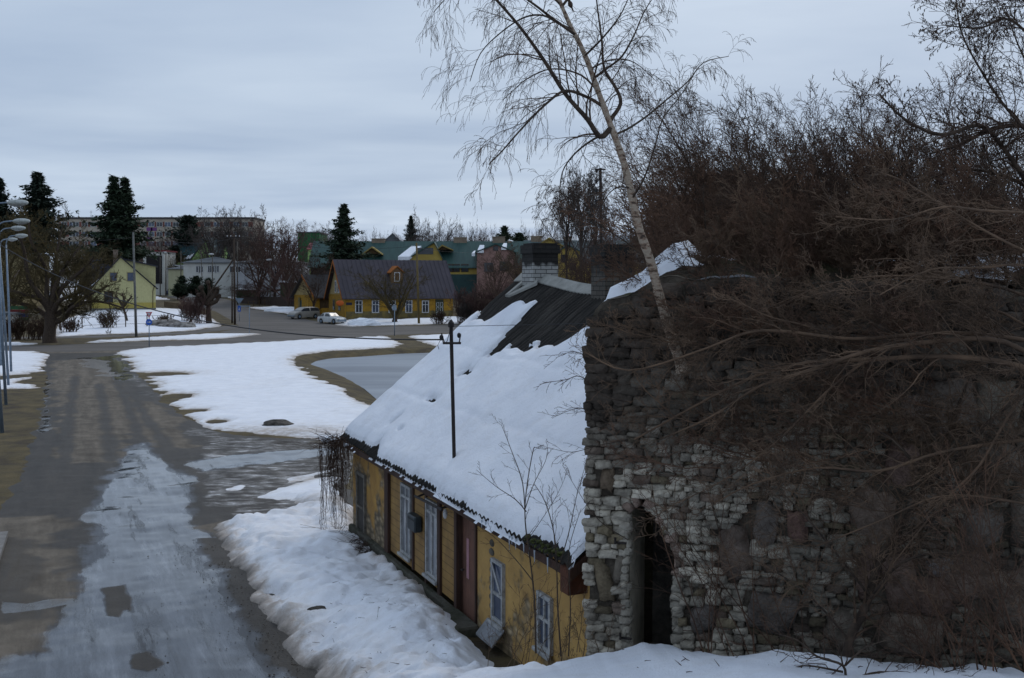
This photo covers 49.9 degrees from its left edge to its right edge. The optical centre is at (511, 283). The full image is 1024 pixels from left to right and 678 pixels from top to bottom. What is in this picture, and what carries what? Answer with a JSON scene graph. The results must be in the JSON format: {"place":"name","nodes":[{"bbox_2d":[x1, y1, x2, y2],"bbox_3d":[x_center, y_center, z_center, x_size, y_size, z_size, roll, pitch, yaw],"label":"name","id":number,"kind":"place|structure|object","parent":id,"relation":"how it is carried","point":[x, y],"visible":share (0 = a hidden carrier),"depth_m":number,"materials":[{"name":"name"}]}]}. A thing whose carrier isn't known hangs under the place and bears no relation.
{"place":"outdoors","nodes":[
{"label":"outdoors","id":0,"kind":"place"},
{"bbox_2d":[0,350,352,677],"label":"street","id":1,"kind":"structure","parent":0,"point":[123,464],"depth_m":24.23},
{"bbox_2d":[4,295,459,351],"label":"cross road","id":2,"kind":"structure","parent":0,"point":[266,320],"depth_m":124.98,"materials":[{"name":"asphalt"}]},
{"bbox_2d":[0,289,520,667],"bbox_3d":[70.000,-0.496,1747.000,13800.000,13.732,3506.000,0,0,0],"label":"ground","id":3,"kind":"structure","parent":0,"point":[21,415],"depth_m":55.70,"materials":[{"name":"brown plant"}]},
{"bbox_2d":[0,218,29,404],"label":"street lamp","id":4,"kind":"object","parent":3,"relation":"on","point":[21,221],"visible":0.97,"depth_m":50.46,"materials":[{"name":"metal"}]},
{"bbox_2d":[0,177,39,251],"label":"spruce tree","id":5,"kind":"object","parent":3,"relation":"on","point":[4,208],"visible":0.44,"depth_m":179.64,"materials":[{"name":"green plant"}]},
{"bbox_2d":[0,210,83,311],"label":"bare tree","id":6,"kind":"object","parent":3,"relation":"on","point":[14,256],"visible":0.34,"depth_m":149.41,"materials":[{"name":"brown plant"}]},
{"bbox_2d":[7,171,92,253],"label":"spruce tree","id":7,"kind":"object","parent":3,"relation":"on","point":[37,190],"visible":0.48,"depth_m":184.20,"materials":[{"name":"green plant"}]},
{"bbox_2d":[14,239,122,312],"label":"bare tree","id":8,"kind":"object","parent":3,"relation":"on","point":[76,271],"visible":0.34,"depth_m":149.88,"materials":[{"name":"brown plant"}]},
{"bbox_2d":[68,174,169,264],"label":"spruce tree","id":9,"kind":"object","parent":3,"relation":"on","point":[119,208],"visible":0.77,"depth_m":168.98,"materials":[{"name":"green plant"}]},
{"bbox_2d":[11,325,237,338],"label":"footpath","id":10,"kind":"structure","parent":3,"relation":"on","point":[221,328],"depth_m":119.60,"materials":[{"name":"asphalt"}]},
{"bbox_2d":[91,250,157,310],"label":"gabled house","id":11,"kind":"structure","parent":3,"relation":"on","point":[146,287],"depth_m":153.90,"materials":[{"name":"pale yellow plaster"},{"name":"dark roof sheeting"},{"name":"window glass"}]},
{"bbox_2d":[143,250,177,294],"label":"open shed","id":12,"kind":"structure","parent":3,"relation":"on","point":[148,260],"depth_m":240.00,"materials":[{"name":"grey metal"}]},
{"bbox_2d":[58,210,264,277],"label":"school block","id":13,"kind":"structure","parent":3,"relation":"on","point":[159,223],"depth_m":337.94,"materials":[{"name":"concrete panels"},{"name":"painted plaster"},{"name":"window glass"}]},
{"bbox_2d":[181,257,236,296],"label":"white house","id":14,"kind":"structure","parent":3,"relation":"on","point":[192,268],"depth_m":222.00,"materials":[{"name":"grey paint"}]},
{"bbox_2d":[235,236,295,304],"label":"bare tree","id":15,"kind":"object","parent":3,"relation":"on","point":[263,263],"visible":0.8,"depth_m":185.37,"materials":[{"name":"brown plant"}]},
{"bbox_2d":[228,211,303,296],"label":"bare tree","id":16,"kind":"object","parent":3,"relation":"on","point":[278,246],"visible":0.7,"depth_m":191.73,"materials":[{"name":"brown plant"}]},
{"bbox_2d":[232,259,309,296],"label":"grey white house","id":17,"kind":"structure","parent":3,"relation":"on","point":[241,275],"depth_m":216.00,"materials":[{"name":"metal"}]},
{"bbox_2d":[261,216,320,280],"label":"bare tree","id":18,"kind":"object","parent":3,"relation":"on","point":[300,244],"visible":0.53,"depth_m":199.72,"materials":[{"name":"brown plant"}]},
{"bbox_2d":[290,274,328,313],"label":"wooden house","id":19,"kind":"structure","parent":3,"relation":"on","point":[323,304],"depth_m":163.04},
{"bbox_2d":[306,203,378,270],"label":"spruce tree","id":20,"kind":"object","parent":3,"relation":"on","point":[342,232],"visible":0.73,"depth_m":171.27,"materials":[{"name":"green plant"}]},
{"bbox_2d":[324,259,457,318],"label":"wooden house","id":21,"kind":"structure","parent":3,"relation":"on","point":[342,288],"depth_m":154.49,"materials":[{"name":"yellow paint"}]},
{"bbox_2d":[307,236,528,298],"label":"terrace","id":22,"kind":"structure","parent":3,"relation":"on","point":[463,268],"depth_m":206.20,"materials":[{"name":"green tin"},{"name":"yellow plaster"},{"name":"pink plaster"}]},
{"bbox_2d":[341,243,633,665],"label":"cottage","id":23,"kind":"structure","parent":3,"relation":"on","point":[426,534],"depth_m":18.07,"materials":[{"name":"yellow painted timber boards"},{"name":"dark corrugated roofing"},{"name":"snow"}]},
{"bbox_2d":[300,426,378,554],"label":"climbing vine","id":24,"kind":"object","parent":23,"relation":"attached to","point":[337,453],"visible":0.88,"depth_m":23.00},
{"bbox_2d":[356,470,366,533],"bbox_3d":[-3.098,4.629,22.694,0.085,1.426,0.693,0,0,-22],"label":"window","id":25,"kind":"structure","parent":23,"relation":"in","point":[361,479],"depth_m":22.68,"materials":[{"name":"grey wood"}]},
{"bbox_2d":[397,482,411,562],"bbox_3d":[-1.908,4.281,19.751,0.135,1.314,0.683,0,0,-22],"label":"window","id":26,"kind":"structure","parent":23,"relation":"in","point":[405,490],"depth_m":19.75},
{"bbox_2d":[422,498,436,585],"bbox_3d":[-1.340,4.302,18.363,0.135,1.320,0.702,0,0,-22],"label":"window","id":27,"kind":"structure","parent":23,"relation":"in","point":[430,512],"depth_m":18.35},
{"bbox_2d":[437,319,460,457],"bbox_3d":[-1.019,1.833,17.902,0.388,2.494,0.135,0,0,0],"label":"service mast","id":28,"kind":"object","parent":23,"relation":"on","point":[450,325],"visible":0.99,"depth_m":17.89,"materials":[{"name":"metal"}]},
{"bbox_2d":[0,244,439,339],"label":"cable","id":29,"kind":"object","parent":28,"relation":"attached to","point":[231,325],"visible":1,"depth_m":22.84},
{"bbox_2d":[460,517,473,621],"bbox_3d":[-0.648,4.414,16.747,0.112,1.709,0.639,0,0,-22],"label":"door","id":30,"kind":"structure","parent":23,"relation":"in","point":[468,526],"depth_m":16.81,"materials":[{"name":"wood"}]},
{"bbox_2d":[345,300,589,569],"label":"roof snow","id":31,"kind":"structure","parent":23,"relation":"on","point":[405,422],"depth_m":18.29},
{"bbox_2d":[486,557,504,631],"bbox_3d":[-0.207,4.393,15.560,0.135,0.922,0.527,0,0,-22],"label":"window","id":32,"kind":"structure","parent":23,"relation":"in","point":[497,601],"depth_m":15.55,"materials":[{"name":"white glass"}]},
{"bbox_2d":[532,590,552,660],"bbox_3d":[0.411,4.363,14.050,0.135,0.773,0.514,0,0,-22],"label":"window","id":33,"kind":"structure","parent":23,"relation":"in","point":[545,613],"depth_m":14.03,"materials":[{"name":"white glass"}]},
{"bbox_2d":[0,277,1023,677],"bbox_3d":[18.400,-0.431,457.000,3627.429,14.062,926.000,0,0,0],"label":"snow cover","id":34,"kind":"object","parent":3,"relation":"on","point":[288,563],"visible":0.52,"depth_m":20.15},
{"bbox_2d":[0,226,25,384],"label":"street lamp","id":35,"kind":"object","parent":34,"relation":"on","point":[18,228],"visible":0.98,"depth_m":59.34,"materials":[{"name":"metal"}]},
{"bbox_2d":[0,204,132,342],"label":"old tree","id":36,"kind":"object","parent":34,"relation":"on","point":[51,303],"visible":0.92,"depth_m":102.89,"materials":[{"name":"brown plant"}]},
{"bbox_2d":[159,214,213,245],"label":"pine tree","id":37,"kind":"object","parent":34,"relation":"on","point":[184,222],"visible":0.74,"depth_m":260.59,"materials":[{"name":"green plant"}]},
{"bbox_2d":[178,292,212,322],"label":"bare bush","id":38,"kind":"object","parent":34,"relation":"on","point":[195,305],"visible":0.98,"depth_m":137.33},
{"bbox_2d":[196,280,220,322],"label":"pollard tree","id":39,"kind":"object","parent":34,"relation":"on","point":[215,294],"visible":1,"depth_m":137.87,"materials":[{"name":"brown plant"}]},
{"bbox_2d":[181,206,248,258],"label":"bare tree","id":40,"kind":"object","parent":34,"relation":"on","point":[211,245],"visible":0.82,"depth_m":230.81,"materials":[{"name":"brown plant"}]},
{"bbox_2d":[201,204,279,260],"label":"bare tree","id":41,"kind":"object","parent":34,"relation":"on","point":[228,223],"visible":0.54,"depth_m":232.56,"materials":[{"name":"brown plant"}]},
{"bbox_2d":[243,252,328,306],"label":"bare tree","id":42,"kind":"object","parent":34,"relation":"on","point":[288,289],"visible":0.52,"depth_m":177.37,"materials":[{"name":"brown plant"}]},
{"bbox_2d":[277,248,334,286],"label":"bare tree","id":43,"kind":"object","parent":34,"relation":"on","point":[311,271],"visible":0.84,"depth_m":167.04,"materials":[{"name":"brown plant"}]},
{"bbox_2d":[334,264,432,321],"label":"bare tree","id":44,"kind":"object","parent":34,"relation":"on","point":[384,299],"visible":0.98,"depth_m":142.59,"materials":[{"name":"brown plant"}]},
{"bbox_2d":[392,206,462,240],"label":"bare tree","id":45,"kind":"object","parent":34,"relation":"on","point":[449,234],"visible":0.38,"depth_m":266.86,"materials":[{"name":"brown plant"}]},
{"bbox_2d":[462,278,502,310],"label":"bare bush","id":46,"kind":"object","parent":34,"relation":"on","point":[476,303],"visible":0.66,"depth_m":139.15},
{"bbox_2d":[468,247,518,288],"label":"bare tree","id":47,"kind":"object","parent":34,"relation":"on","point":[499,269],"visible":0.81,"depth_m":160.60,"materials":[{"name":"brown plant"}]},
{"bbox_2d":[438,416,566,652],"bbox_3d":[-0.104,2.596,11.439,1.362,2.482,0.324,0,0,0],"label":"sapling","id":48,"kind":"object","parent":34,"relation":"on","point":[525,516],"visible":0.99,"depth_m":11.40,"materials":[{"name":"brown plant"}]},
{"bbox_2d":[481,561,570,666],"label":"dry tuft","id":49,"kind":"object","parent":34,"relation":"on","point":[528,645],"visible":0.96,"depth_m":12.17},
{"bbox_2d":[475,238,581,303],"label":"bare tree","id":50,"kind":"object","parent":34,"relation":"on","point":[512,274],"visible":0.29,"depth_m":109.71,"materials":[{"name":"brown plant"}]},
{"bbox_2d":[518,243,598,282],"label":"bare tree","id":51,"kind":"object","parent":34,"relation":"on","point":[565,272],"visible":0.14,"depth_m":98.61,"materials":[{"name":"brown plant"}]},
{"bbox_2d":[525,456,595,656],"bbox_3d":[0.489,2.769,11.184,0.751,2.066,0.276,0,0,0],"label":"sapling","id":52,"kind":"object","parent":34,"relation":"on","point":[555,542],"visible":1,"depth_m":11.20,"materials":[{"name":"brown plant"}]},
{"bbox_2d":[308,580,997,672],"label":"fallen twigs","id":53,"kind":"object","parent":34,"relation":"on","point":[704,640],"visible":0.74,"depth_m":9.44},
{"bbox_2d":[614,456,775,655],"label":"bare shrub","id":54,"kind":"object","parent":34,"relation":"on","point":[716,588],"visible":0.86,"depth_m":10.29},
{"bbox_2d":[621,99,811,262],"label":"bare shrub","id":55,"kind":"object","parent":34,"relation":"on","point":[724,167],"visible":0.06,"depth_m":23.00,"materials":[{"name":"brown plant"}]},
{"bbox_2d":[602,75,834,244],"bbox_3d":[4.760,-2.148,25.647,5.804,5.785,7.417,0,0,0],"label":"bare shrub","id":56,"kind":"object","parent":34,"relation":"on","point":[680,141],"visible":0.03,"depth_m":25.19,"materials":[{"name":"brown plant"}]},
{"bbox_2d":[620,460,868,655],"bbox_3d":[2.152,2.578,10.180,2.321,1.813,0.870,0,0,23],"label":"bare shrub","id":57,"kind":"object","parent":34,"relation":"on","point":[741,607],"visible":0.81,"depth_m":10.17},
{"bbox_2d":[568,130,1023,601],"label":"willow tree","id":58,"kind":"object","parent":34,"relation":"on","point":[971,336],"visible":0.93,"depth_m":9.36,"materials":[{"name":"brown plant"}]},
{"bbox_2d":[597,284,783,514],"bbox_3d":[1.644,1.028,10.471,1.718,2.061,1.465,0,0,0],"label":"twig clump","id":59,"kind":"object","parent":58,"relation":"attached to","point":[689,401],"visible":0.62,"depth_m":10.39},
{"bbox_2d":[674,269,862,390],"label":"twig clump","id":60,"kind":"object","parent":58,"relation":"attached to","point":[781,335],"visible":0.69,"depth_m":10.37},
{"bbox_2d":[704,240,946,353],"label":"twig clump","id":61,"kind":"object","parent":58,"relation":"attached to","point":[862,302],"visible":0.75,"depth_m":9.97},
{"bbox_2d":[776,272,946,368],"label":"twig clump","id":62,"kind":"object","parent":58,"relation":"attached to","point":[914,315],"visible":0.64,"depth_m":9.75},
{"bbox_2d":[773,321,970,445],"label":"twig clump","id":63,"kind":"object","parent":58,"relation":"attached to","point":[868,402],"visible":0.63,"depth_m":9.77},
{"bbox_2d":[851,248,1023,344],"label":"twig clump","id":64,"kind":"object","parent":58,"relation":"attached to","point":[980,317],"visible":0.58,"depth_m":9.69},
{"bbox_2d":[891,386,1023,537],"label":"twig clump","id":65,"kind":"object","parent":58,"relation":"attached to","point":[999,470],"visible":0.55,"depth_m":9.22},
{"bbox_2d":[702,55,929,205],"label":"bare shrub","id":66,"kind":"object","parent":34,"relation":"on","point":[757,107],"visible":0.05,"depth_m":23.56,"materials":[{"name":"brown plant"}]},
{"bbox_2d":[741,65,965,255],"bbox_3d":[5.092,-1.445,16.148,3.038,3.298,3.156,0,0,27],"label":"bare shrub","id":67,"kind":"object","parent":34,"relation":"on","point":[789,111],"visible":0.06,"depth_m":15.61,"materials":[{"name":"brown plant"}]},
{"bbox_2d":[695,251,1023,657],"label":"willow tree","id":68,"kind":"object","parent":34,"relation":"on","point":[855,626],"visible":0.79,"depth_m":9.08,"materials":[{"name":"brown plant"}]},
{"bbox_2d":[595,373,926,485],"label":"twig clump","id":69,"kind":"object","parent":68,"relation":"on","point":[698,442],"visible":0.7,"depth_m":9.79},
{"bbox_2d":[700,336,958,443],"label":"twig clump","id":70,"kind":"object","parent":68,"relation":"attached to","point":[754,409],"visible":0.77,"depth_m":9.78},
{"bbox_2d":[746,392,993,514],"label":"twig clump","id":71,"kind":"object","parent":68,"relation":"attached to","point":[835,491],"visible":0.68,"depth_m":9.51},
{"bbox_2d":[840,321,1023,471],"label":"twig clump","id":72,"kind":"object","parent":68,"relation":"attached to","point":[933,424],"visible":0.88,"depth_m":9.41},
{"bbox_2d":[755,594,979,676],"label":"twisted bush","id":73,"kind":"object","parent":34,"relation":"on","point":[837,662],"visible":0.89,"depth_m":8.20,"materials":[{"name":"brown plant"}]},
{"bbox_2d":[809,479,1023,671],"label":"bare shrub","id":74,"kind":"object","parent":34,"relation":"on","point":[991,653],"visible":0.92,"depth_m":8.34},
{"bbox_2d":[824,433,1023,669],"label":"bare shrub","id":75,"kind":"object","parent":34,"relation":"on","point":[997,579],"visible":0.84,"depth_m":8.55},
{"bbox_2d":[825,47,1023,244],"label":"bare shrub","id":76,"kind":"object","parent":34,"relation":"on","point":[867,141],"visible":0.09,"depth_m":14.73,"materials":[{"name":"brown plant"}]},
{"bbox_2d":[888,521,974,667],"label":"bare shrub","id":77,"kind":"object","parent":34,"relation":"on","point":[930,628],"visible":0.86,"depth_m":8.91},
{"bbox_2d":[532,182,589,274],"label":"bare tree","id":78,"kind":"object","parent":3,"relation":"on","point":[566,228],"visible":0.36,"depth_m":157.15,"materials":[{"name":"brown plant"}]},
{"bbox_2d":[535,164,611,281],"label":"bare tree","id":79,"kind":"object","parent":3,"relation":"on","point":[578,208],"visible":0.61,"depth_m":148.86,"materials":[{"name":"brown plant"}]},
{"bbox_2d":[524,236,640,279],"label":"terrace","id":80,"kind":"structure","parent":3,"relation":"on","point":[534,239],"depth_m":215.00,"materials":[{"name":"grey metal"}]},
{"bbox_2d":[581,274,1023,671],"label":"stone wall","id":81,"kind":"structure","parent":3,"relation":"on","point":[615,561],"depth_m":11.11,"materials":[{"name":"stone"}]},
{"bbox_2d":[417,0,755,373],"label":"birch tree","id":82,"kind":"object","parent":81,"relation":"on","point":[611,129],"visible":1,"depth_m":10.63,"materials":[{"name":"brown plant"}]},
{"bbox_2d":[563,290,715,361],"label":"twig clump","id":83,"kind":"object","parent":81,"relation":"attached to","point":[664,323],"visible":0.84,"depth_m":10.83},
{"bbox_2d":[534,345,627,539],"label":"hanging branch","id":84,"kind":"object","parent":83,"relation":"hanging from","point":[572,351],"visible":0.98,"depth_m":11.00,"materials":[{"name":"brown plant"}]},
{"bbox_2d":[630,500,674,645],"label":"doorway","id":85,"kind":"structure","parent":81,"relation":"in","point":[661,610],"depth_m":12.30,"materials":[{"name":"stone"}]},
{"bbox_2d":[636,242,801,348],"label":"twig clump","id":86,"kind":"object","parent":81,"relation":"on","point":[715,314],"visible":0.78,"depth_m":10.56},
{"bbox_2d":[626,181,828,304],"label":"bare shrub","id":87,"kind":"object","parent":81,"relation":"on","point":[778,243],"visible":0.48,"depth_m":11.64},
{"bbox_2d":[846,136,1010,286],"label":"bare shrub","id":88,"kind":"object","parent":81,"relation":"on","point":[946,170],"visible":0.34,"depth_m":10.72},
{"bbox_2d":[311,353,428,398],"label":"pond","id":89,"kind":"structure","parent":0,"point":[377,376],"depth_m":77.23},
{"bbox_2d":[0,0,1023,269],"label":"sky","id":90,"kind":"structure","parent":0,"point":[298,110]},
{"bbox_2d":[607,257,1023,643],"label":"earth bank","id":91,"kind":"structure","parent":0,"point":[648,572],"depth_m":11.65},
{"bbox_2d":[548,157,731,271],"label":"bare shrub","id":92,"kind":"object","parent":91,"relation":"on","point":[701,180],"visible":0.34,"depth_m":13.45,"materials":[{"name":"brown plant"}]},
{"bbox_2d":[585,201,733,289],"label":"bare shrub","id":93,"kind":"object","parent":91,"relation":"on","point":[629,276],"visible":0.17,"depth_m":11.92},
{"bbox_2d":[596,141,729,273],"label":"bare shrub","id":94,"kind":"object","parent":91,"relation":"on","point":[635,260],"visible":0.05,"depth_m":15.96,"materials":[{"name":"brown plant"}]},
{"bbox_2d":[625,186,781,286],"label":"bare shrub","id":95,"kind":"object","parent":91,"relation":"on","point":[701,240],"visible":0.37,"depth_m":11.31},
{"bbox_2d":[582,68,828,253],"bbox_3d":[2.660,-1.290,14.683,3.460,3.075,2.087,0,0,0],"label":"bare shrub","id":96,"kind":"object","parent":91,"relation":"on","point":[628,146],"visible":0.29,"depth_m":14.56,"materials":[{"name":"brown plant"}]},
{"bbox_2d":[671,136,850,253],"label":"bare shrub","id":97,"kind":"object","parent":91,"relation":"on","point":[771,186],"visible":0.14,"depth_m":12.99,"materials":[{"name":"brown plant"}]},
{"bbox_2d":[586,54,938,257],"bbox_3d":[3.307,-1.428,15.244,4.409,3.267,3.106,0,0,-24],"label":"bare shrub","id":98,"kind":"object","parent":91,"relation":"on","point":[687,144],"visible":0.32,"depth_m":14.92,"materials":[{"name":"brown plant"}]},
{"bbox_2d":[711,154,890,276],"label":"bare shrub","id":99,"kind":"object","parent":91,"relation":"on","point":[844,241],"visible":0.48,"depth_m":11.44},
{"bbox_2d":[605,240,1023,300],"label":"bank snow","id":100,"kind":"structure","parent":91,"relation":"on","point":[663,267],"depth_m":11.84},
{"bbox_2d":[723,160,922,287],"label":"bare shrub","id":101,"kind":"object","parent":91,"relation":"on","point":[811,248],"visible":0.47,"depth_m":11.31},
{"bbox_2d":[729,100,947,260],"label":"bare shrub","id":102,"kind":"object","parent":91,"relation":"on","point":[840,158],"visible":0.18,"depth_m":12.66,"materials":[{"name":"brown plant"}]},
{"bbox_2d":[676,83,1021,250],"bbox_3d":[3.817,-1.155,14.212,4.708,2.749,3.596,0,0,-33],"label":"bare shrub","id":103,"kind":"object","parent":91,"relation":"on","point":[766,154],"visible":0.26,"depth_m":13.43,"materials":[{"name":"brown plant"}]},
{"bbox_2d":[748,159,962,291],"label":"bare shrub","id":104,"kind":"object","parent":91,"relation":"on","point":[863,212],"visible":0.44,"depth_m":10.98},
{"bbox_2d":[765,96,946,260],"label":"bare shrub","id":105,"kind":"object","parent":91,"relation":"on","point":[820,175],"visible":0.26,"depth_m":12.36,"materials":[{"name":"brown plant"}]},
{"bbox_2d":[780,89,1009,252],"bbox_3d":[4.568,-1.092,13.213,2.598,2.594,2.206,0,0,25],"label":"bare shrub","id":106,"kind":"object","parent":91,"relation":"on","point":[907,181],"visible":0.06,"depth_m":13.25,"materials":[{"name":"brown plant"}]},
{"bbox_2d":[833,0,1023,246],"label":"alder tree","id":107,"kind":"object","parent":91,"relation":"on","point":[1016,122],"visible":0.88,"depth_m":11.22,"materials":[{"name":"brown plant"}]},
{"bbox_2d":[834,24,1023,253],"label":"bare shrub","id":108,"kind":"object","parent":91,"relation":"on","point":[988,159],"visible":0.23,"depth_m":12.00,"materials":[{"name":"brown plant"}]},
{"bbox_2d":[848,150,1023,301],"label":"bare shrub","id":109,"kind":"object","parent":91,"relation":"on","point":[1018,225],"visible":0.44,"depth_m":10.50,"materials":[{"name":"brown plant"}]},
{"bbox_2d":[851,58,1023,250],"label":"bare shrub","id":110,"kind":"object","parent":91,"relation":"on","point":[952,114],"visible":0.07,"depth_m":13.59,"materials":[{"name":"brown plant"}]},
{"bbox_2d":[882,159,1023,289],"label":"bare shrub","id":111,"kind":"object","parent":91,"relation":"on","point":[988,249],"visible":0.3,"depth_m":10.68,"materials":[{"name":"brown plant"}]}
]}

